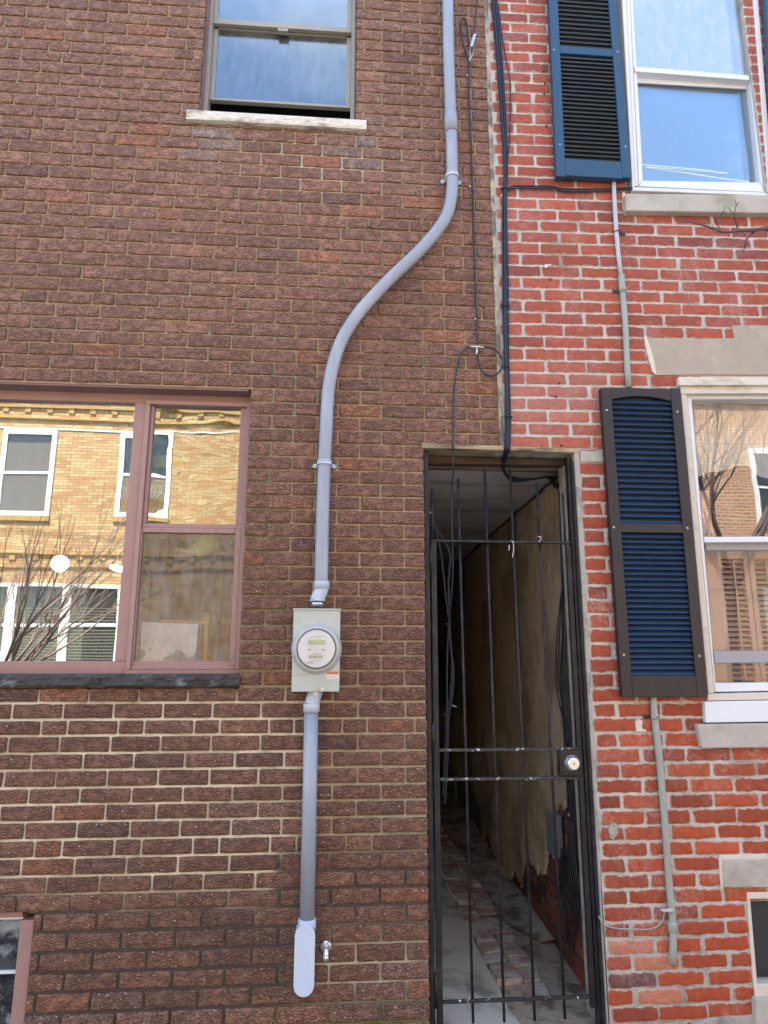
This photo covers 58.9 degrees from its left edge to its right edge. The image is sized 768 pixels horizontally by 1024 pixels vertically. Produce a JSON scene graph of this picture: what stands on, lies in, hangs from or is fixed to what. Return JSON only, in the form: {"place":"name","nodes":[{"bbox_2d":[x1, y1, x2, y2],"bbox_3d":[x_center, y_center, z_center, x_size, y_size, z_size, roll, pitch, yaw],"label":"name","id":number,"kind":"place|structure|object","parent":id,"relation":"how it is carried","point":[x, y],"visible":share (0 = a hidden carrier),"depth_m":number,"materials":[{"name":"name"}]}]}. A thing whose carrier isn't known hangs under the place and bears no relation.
{"place":"outdoors","nodes":[
{"label":"outdoors","id":0,"kind":"place"},
{"bbox_2d":[433,809,594,1023],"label":"dirt ground","id":1,"kind":"structure","parent":0,"point":[546,957],"depth_m":3.27,"materials":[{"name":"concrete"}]},
{"bbox_2d":[433,859,519,1023],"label":"concrete path","id":2,"kind":"structure","parent":1,"relation":"on","point":[456,958],"depth_m":3.32,"materials":[{"name":"grey concrete"}]},
{"bbox_2d":[433,811,548,996],"bbox_3d":[0.386,3.014,6.793,0.256,0.062,7.508,1,-12,-4],"label":"brick gutter","id":3,"kind":"object","parent":1,"relation":"on","point":[517,970],"visible":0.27,"depth_m":3.93,"materials":[{"name":"brick"}]},
{"bbox_2d":[432,764,554,941],"bbox_3d":[0.711,3.073,7.176,0.462,0.023,7.050,1,-12,-4],"label":"concrete ledge","id":4,"kind":"object","parent":1,"relation":"on","point":[483,861],"visible":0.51,"depth_m":4.98,"materials":[{"name":"grey concrete"}]},
{"bbox_2d":[486,903,566,1023],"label":"pebbles","id":5,"kind":"object","parent":1,"relation":"on","point":[557,967],"visible":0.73,"depth_m":3.61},
{"bbox_2d":[681,200,767,254],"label":"overhanging tree","id":6,"kind":"object","parent":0,"point":[751,230],"visible":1,"depth_m":3.29,"materials":[{"name":"brown plant"}]},
{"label":"ground","id":7,"kind":"structure","parent":0,"visible":0},
{"bbox_2d":[0,0,579,1023],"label":"brown brick house","id":8,"kind":"structure","parent":7,"relation":"on","point":[198,258],"depth_m":3.29,"materials":[{"name":"brick"}]},
{"bbox_2d":[0,912,35,1023],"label":"window","id":9,"kind":"structure","parent":8,"relation":"in","point":[16,928],"depth_m":2.72,"materials":[{"name":"paint"}]},
{"bbox_2d":[51,406,75,571],"bbox_3d":[-2.179,-0.192,4.688,0.112,1.211,0.112,1,-12,-4],"label":"ceiling lamp","id":10,"kind":"object","parent":8,"relation":"hanging from","point":[60,563],"visible":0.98,"depth_m":4.57,"materials":[{"name":"white glass"}]},
{"bbox_2d":[109,417,129,571],"bbox_3d":[-1.916,-0.144,5.006,0.112,1.174,0.116,1,-12,-4],"label":"ceiling lamp","id":11,"kind":"object","parent":8,"relation":"hanging from","point":[117,568],"visible":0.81,"depth_m":4.96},
{"bbox_2d":[0,382,250,687],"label":"window","id":12,"kind":"structure","parent":8,"relation":"in","point":[124,672],"depth_m":3.17,"materials":[{"name":"paint"}]},
{"bbox_2d":[148,444,187,523],"bbox_3d":[-1.062,-0.119,3.309,0.242,0.430,0.074,1,-12,-4],"label":"window curtain","id":13,"kind":"object","parent":8,"relation":"hanging from","point":[167,504],"visible":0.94,"depth_m":3.30,"materials":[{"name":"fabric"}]},
{"bbox_2d":[140,622,198,660],"bbox_3d":[-0.993,0.609,3.140,0.256,0.199,0.016,1,-12,-4],"label":"spattered board","id":14,"kind":"object","parent":8,"relation":"on","point":[168,641],"visible":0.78,"depth_m":3.14,"materials":[{"name":"paint"}]},
{"bbox_2d":[160,613,208,660],"bbox_3d":[-0.935,0.600,3.180,0.229,0.252,0.020,1,-12,-4],"label":"orange wooden stand","id":15,"kind":"object","parent":8,"relation":"on","point":[205,622],"visible":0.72,"depth_m":3.19,"materials":[{"name":"brown wood"}]},
{"bbox_2d":[174,534,219,563],"bbox_3d":[-0.902,0.176,3.297,0.212,0.157,0.100,1,-12,-4],"label":"work sleeve","id":16,"kind":"object","parent":8,"relation":"hanging from","point":[205,545],"visible":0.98,"depth_m":3.26,"materials":[{"name":"yellow fabric"}]},
{"bbox_2d":[186,0,366,133],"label":"window","id":17,"kind":"structure","parent":8,"relation":"in","point":[204,115],"depth_m":3.76,"materials":[{"name":"beige paint"}]},
{"bbox_2d":[293,692,322,996],"bbox_3d":[-0.312,1.333,2.826,0.093,1.182,0.084,1,-12,-4],"label":"conduit","id":18,"kind":"object","parent":8,"relation":"attached to","point":[304,959],"visible":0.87,"depth_m":2.79,"materials":[{"name":"grey plastic"}]},
{"bbox_2d":[291,608,341,694],"bbox_3d":[-0.291,0.602,2.940,0.216,0.364,0.169,1,-12,-4],"label":"electric meter","id":19,"kind":"object","parent":8,"relation":"attached to","point":[316,648],"visible":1,"depth_m":2.90,"materials":[{"name":"grey paint"}]},
{"bbox_2d":[320,940,331,960],"bbox_3d":[-0.235,1.774,2.759,0.046,0.066,0.057,1,-12,-4],"label":"faucet","id":20,"kind":"object","parent":8,"relation":"attached to","point":[325,946],"depth_m":2.75,"materials":[{"name":"silver metal"}]},
{"bbox_2d":[310,0,460,606],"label":"conduit","id":21,"kind":"object","parent":8,"relation":"attached to","point":[391,277],"visible":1,"depth_m":3.31,"materials":[{"name":"grey plastic"}]},
{"bbox_2d":[430,505,454,803],"bbox_3d":[0.291,0.669,3.348,0.111,1.442,0.012,1,-12,-4],"label":"cable","id":22,"kind":"object","parent":8,"relation":"attached to","point":[450,645],"visible":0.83,"depth_m":3.33,"materials":[{"name":"black rubber"}]},
{"bbox_2d":[434,525,452,795],"bbox_3d":[0.289,0.675,3.347,0.099,1.359,0.010,1,-12,-4],"label":"cable","id":23,"kind":"object","parent":8,"relation":"attached to","point":[444,767],"visible":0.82,"depth_m":3.32,"materials":[{"name":"black rubber"}]},
{"bbox_2d":[445,346,470,743],"bbox_3d":[0.358,0.136,3.279,0.103,1.904,0.260,2,-12,-8],"label":"coaxial cable","id":24,"kind":"object","parent":8,"relation":"attached to","point":[462,352],"visible":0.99,"depth_m":3.27,"materials":[{"name":"black rubber"}]},
{"bbox_2d":[469,34,475,60],"bbox_3d":[0.483,-2.543,3.725,0.051,0.175,0.019,-2,-12,11],"label":"wedge clamp","id":25,"kind":"object","parent":8,"relation":"attached to","point":[472,41],"visible":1,"depth_m":3.73,"materials":[{"name":"metal"}]},
{"bbox_2d":[472,0,477,34],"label":"drop wire","id":26,"kind":"object","parent":25,"relation":"attached to","point":[475,16],"visible":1,"depth_m":3.75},
{"bbox_2d":[470,345,483,354],"bbox_3d":[0.459,-0.799,3.354,0.070,0.047,0.013,1,-12,-4],"label":"cable splitter","id":27,"kind":"object","parent":8,"relation":"attached to","point":[475,346],"visible":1,"depth_m":3.35,"materials":[{"name":"metal"}]},
{"bbox_2d":[460,17,503,376],"bbox_3d":[0.505,-1.703,3.556,0.174,2.126,0.021,1,-12,-4],"label":"coaxial cable","id":28,"kind":"object","parent":8,"relation":"attached to","point":[484,373],"visible":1,"depth_m":3.53,"materials":[{"name":"black rubber"}]},
{"bbox_2d":[423,451,605,1023],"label":"gate frame","id":29,"kind":"object","parent":8,"relation":"attached to","point":[600,1015],"visible":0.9,"depth_m":3.03,"materials":[{"name":"black metal"}]},
{"bbox_2d":[429,469,595,1023],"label":"iron gate","id":30,"kind":"structure","parent":29,"relation":"attached to","point":[569,762],"depth_m":3.02,"materials":[{"name":"black metal"}]},
{"bbox_2d":[430,0,767,1023],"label":"red brick house","id":31,"kind":"structure","parent":7,"relation":"on","point":[662,104],"depth_m":3.49,"materials":[{"name":"brick"}]},
{"bbox_2d":[498,6,510,170],"bbox_3d":[0.662,-2.420,3.727,0.061,1.487,0.007,1,-12,-4],"label":"cable","id":32,"kind":"object","parent":31,"relation":"attached to","point":[510,85],"visible":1,"depth_m":3.71,"materials":[{"name":"black rubber"}]},
{"bbox_2d":[491,0,571,863],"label":"cable","id":33,"kind":"object","parent":31,"relation":"attached to","point":[505,381],"visible":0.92,"depth_m":3.57,"materials":[{"name":"black rubber"}]},
{"bbox_2d":[493,0,572,878],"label":"cable","id":34,"kind":"object","parent":31,"relation":"attached to","point":[506,368],"visible":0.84,"depth_m":3.54,"materials":[{"name":"black rubber"}]},
{"bbox_2d":[495,0,574,878],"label":"cable","id":35,"kind":"object","parent":31,"relation":"attached to","point":[507,370],"visible":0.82,"depth_m":3.49,"materials":[{"name":"black rubber"}]},
{"bbox_2d":[494,0,577,875],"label":"cable","id":36,"kind":"object","parent":31,"relation":"attached to","point":[557,489],"visible":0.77,"depth_m":3.38,"materials":[{"name":"black rubber"}]},
{"bbox_2d":[497,0,575,866],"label":"cable","id":37,"kind":"object","parent":31,"relation":"attached to","point":[509,375],"visible":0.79,"depth_m":3.46,"materials":[{"name":"black rubber"}]},
{"bbox_2d":[545,810,562,860],"bbox_3d":[0.907,1.726,3.621,0.045,0.236,0.141,1,-12,-4],"label":"junction box","id":38,"kind":"object","parent":31,"relation":"attached to","point":[550,833],"visible":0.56,"depth_m":3.58,"materials":[{"name":"grey metal"}]},
{"bbox_2d":[555,572,568,783],"bbox_3d":[0.922,0.812,3.475,0.022,1.111,0.255,1,-12,-4],"label":"cable","id":39,"kind":"object","parent":31,"relation":"attached to","point":[556,668],"visible":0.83,"depth_m":3.56,"materials":[{"name":"black rubber"}]},
{"bbox_2d":[558,569,566,746],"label":"cable","id":40,"kind":"object","parent":31,"relation":"attached to","point":[558,658],"visible":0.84,"depth_m":3.52,"materials":[{"name":"black rubber"}]},
{"bbox_2d":[556,820,569,910],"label":"cable","id":41,"kind":"object","parent":31,"relation":"attached to","point":[568,865],"visible":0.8,"depth_m":3.41,"materials":[{"name":"black rubber"}]},
{"bbox_2d":[559,820,572,942],"bbox_3d":[0.918,1.869,3.440,0.018,0.628,0.260,1,-12,-2],"label":"cable","id":42,"kind":"object","parent":31,"relation":"attached to","point":[571,880],"visible":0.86,"depth_m":3.36,"materials":[{"name":"black rubber"}]},
{"bbox_2d":[562,820,574,924],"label":"cable","id":43,"kind":"object","parent":31,"relation":"attached to","point":[568,923],"visible":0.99,"depth_m":3.36,"materials":[{"name":"black rubber"}]},
{"bbox_2d":[507,187,631,191],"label":"cable","id":44,"kind":"object","parent":31,"relation":"attached to","point":[567,190],"visible":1,"depth_m":3.59,"materials":[{"name":"black rubber"}]},
{"bbox_2d":[564,820,577,954],"bbox_3d":[0.922,1.853,3.347,0.018,0.657,0.222,1,-12,-2],"label":"cable","id":45,"kind":"object","parent":31,"relation":"attached to","point":[576,894],"visible":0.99,"depth_m":3.32,"materials":[{"name":"black rubber"}]},
{"bbox_2d":[507,185,636,189],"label":"cable","id":46,"kind":"object","parent":31,"relation":"attached to","point":[568,188],"visible":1,"depth_m":3.60,"materials":[{"name":"black rubber"}]},
{"bbox_2d":[567,820,579,934],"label":"cable","id":47,"kind":"object","parent":31,"relation":"attached to","point":[573,932],"visible":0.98,"depth_m":3.29,"materials":[{"name":"black rubber"}]},
{"bbox_2d":[611,182,677,967],"bbox_3d":[1.220,0.071,3.253,0.080,3.780,0.056,-7,-14,29],"label":"steel conduit","id":48,"kind":"object","parent":31,"relation":"attached to","point":[672,925],"visible":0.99,"depth_m":3.02,"materials":[{"name":"painted steel"},{"name":"pale grey painted steel"}]},
{"bbox_2d":[659,907,673,911],"bbox_3d":[1.200,1.690,2.892,0.056,0.012,0.028,1,-12,-4],"label":"ground clamp","id":49,"kind":"object","parent":48,"relation":"attached to","point":[665,909],"visible":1,"depth_m":2.88,"materials":[{"name":"silver metal"}]},
{"bbox_2d":[598,912,664,929],"bbox_3d":[1.054,1.737,2.887,0.295,0.074,0.006,1,-12,-4],"label":"ground wire","id":50,"kind":"object","parent":49,"relation":"attached to","point":[659,924],"visible":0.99,"depth_m":2.88,"materials":[{"name":"paint"}]},
{"bbox_2d":[616,0,767,217],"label":"window","id":51,"kind":"structure","parent":31,"relation":"in","point":[690,118],"depth_m":3.86,"materials":[{"name":"white paint"}]},
{"bbox_2d":[676,377,767,747],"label":"window","id":52,"kind":"structure","parent":31,"relation":"in","point":[725,419],"depth_m":3.38,"materials":[{"name":"beige paint"}]},
{"bbox_2d":[746,891,767,1023],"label":"window","id":53,"kind":"structure","parent":31,"relation":"in","point":[757,911],"depth_m":2.95,"materials":[{"name":"beige paint"}]}
]}

